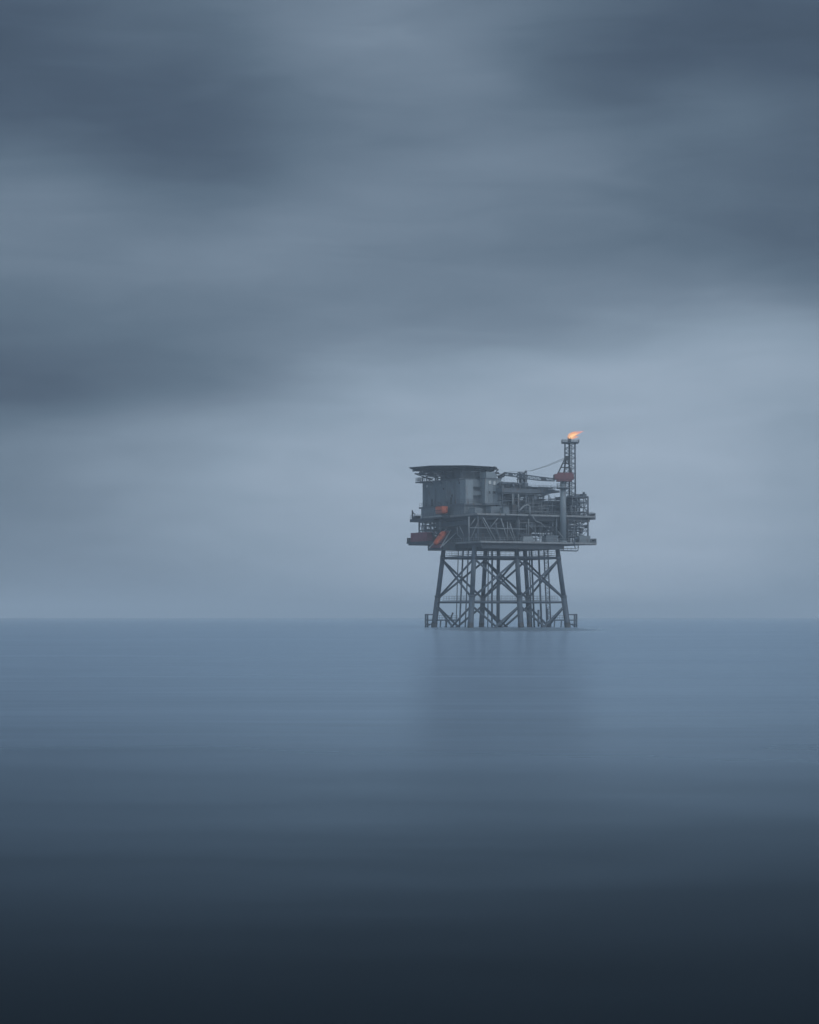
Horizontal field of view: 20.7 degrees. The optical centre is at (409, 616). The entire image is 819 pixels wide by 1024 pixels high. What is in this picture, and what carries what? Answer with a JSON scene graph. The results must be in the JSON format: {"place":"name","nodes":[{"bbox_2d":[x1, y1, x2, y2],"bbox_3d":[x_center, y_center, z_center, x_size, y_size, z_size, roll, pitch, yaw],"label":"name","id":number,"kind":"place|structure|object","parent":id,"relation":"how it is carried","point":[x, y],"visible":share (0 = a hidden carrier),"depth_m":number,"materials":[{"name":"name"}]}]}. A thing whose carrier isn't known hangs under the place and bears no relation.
{"place":"outdoors","nodes":[
{"label":"outdoors","id":0,"kind":"place"},
{"bbox_2d":[0,617,818,1023],"bbox_3d":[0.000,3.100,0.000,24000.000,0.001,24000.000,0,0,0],"label":"sea","id":1,"kind":"structure","parent":0,"point":[348,821],"depth_m":33.87,"materials":[{"name":"liquid"}]},
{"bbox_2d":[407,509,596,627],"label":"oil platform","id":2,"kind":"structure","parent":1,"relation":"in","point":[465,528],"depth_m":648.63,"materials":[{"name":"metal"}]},
{"bbox_2d":[411,532,434,541],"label":"cargo container","id":3,"kind":"object","parent":2,"relation":"on","point":[421,536],"visible":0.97,"depth_m":665.45,"materials":[{"name":"red metal"}]},
{"bbox_2d":[419,521,438,540],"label":"pipe module","id":4,"kind":"object","parent":2,"relation":"on","point":[434,531],"visible":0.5,"depth_m":664.58,"materials":[{"name":"metal"}]},
{"bbox_2d":[429,529,455,548],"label":"launch ramp","id":5,"kind":"structure","parent":2,"relation":"on","point":[440,544],"depth_m":648.65,"materials":[{"name":"red paint"}]},
{"bbox_2d":[433,531,445,544],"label":"free fall lifeboat","id":6,"kind":"object","parent":5,"relation":"on","point":[440,537],"visible":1,"depth_m":648.33,"materials":[{"name":"orange plastic"}]},
{"bbox_2d":[409,465,506,517],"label":"accommodation block","id":7,"kind":"structure","parent":2,"relation":"on","point":[470,489],"depth_m":648.85,"materials":[{"name":"grey metal"}]},
{"bbox_2d":[500,504,522,515],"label":"deck skid","id":8,"kind":"object","parent":2,"relation":"on","point":[512,508],"visible":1,"depth_m":641.27,"materials":[{"name":"metal"}]},
{"bbox_2d":[475,520,557,541],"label":"pipe module","id":9,"kind":"object","parent":2,"relation":"on","point":[535,525],"visible":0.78,"depth_m":646.20,"materials":[{"name":"metal"}]},
{"bbox_2d":[517,504,530,515],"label":"bent pipe","id":10,"kind":"object","parent":2,"relation":"on","point":[521,508],"visible":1,"depth_m":642.25,"materials":[{"name":"metal"}]},
{"bbox_2d":[519,533,534,541],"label":"equipment skid","id":11,"kind":"object","parent":2,"relation":"on","point":[524,538],"visible":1,"depth_m":642.27,"materials":[{"name":"metal"}]},
{"bbox_2d":[496,482,559,514],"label":"process module","id":12,"kind":"object","parent":2,"relation":"on","point":[511,493],"visible":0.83,"depth_m":649.45,"materials":[{"name":"metal"}]},
{"bbox_2d":[516,470,527,482],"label":"exhaust stack","id":13,"kind":"object","parent":12,"relation":"on","point":[519,479],"visible":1,"depth_m":651.05,"materials":[{"name":"metal"}]},
{"bbox_2d":[497,456,573,542],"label":"pedestal crane","id":14,"kind":"object","parent":2,"relation":"on","point":[563,477],"visible":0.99,"depth_m":646.80,"materials":[{"name":"metal"}]},
{"bbox_2d":[542,535,557,541],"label":"cargo container","id":15,"kind":"object","parent":2,"relation":"on","point":[546,538],"visible":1,"depth_m":645.38,"materials":[{"name":"grey metal"}]},
{"bbox_2d":[538,520,586,541],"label":"pipe module","id":16,"kind":"object","parent":2,"relation":"on","point":[576,528],"visible":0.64,"depth_m":652.53,"materials":[{"name":"metal"}]},
{"bbox_2d":[561,437,578,495],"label":"flare tower","id":17,"kind":"structure","parent":2,"relation":"on","point":[570,453],"depth_m":663.62,"materials":[{"name":"metal"}]},
{"bbox_2d":[555,492,588,515],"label":"pipe rack","id":18,"kind":"object","parent":2,"relation":"on","point":[573,502],"visible":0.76,"depth_m":653.64,"materials":[{"name":"metal"}]},
{"bbox_2d":[575,536,589,542],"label":"cargo container","id":19,"kind":"object","parent":2,"relation":"on","point":[584,539],"visible":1,"depth_m":650.31,"materials":[{"name":"grey metal"}]},
{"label":"lifeboat davit","id":20,"kind":"object","parent":2,"relation":"on","visible":0},
{"bbox_2d":[434,506,447,514],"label":"lifeboat","id":21,"kind":"object","parent":20,"relation":"hanging from","point":[440,510],"visible":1,"depth_m":649.89,"materials":[{"name":"metal"}]},
{"bbox_2d":[0,0,818,616],"label":"sky","id":22,"kind":"structure","parent":0,"point":[265,264],"materials":[{"name":"grey"}]}
]}

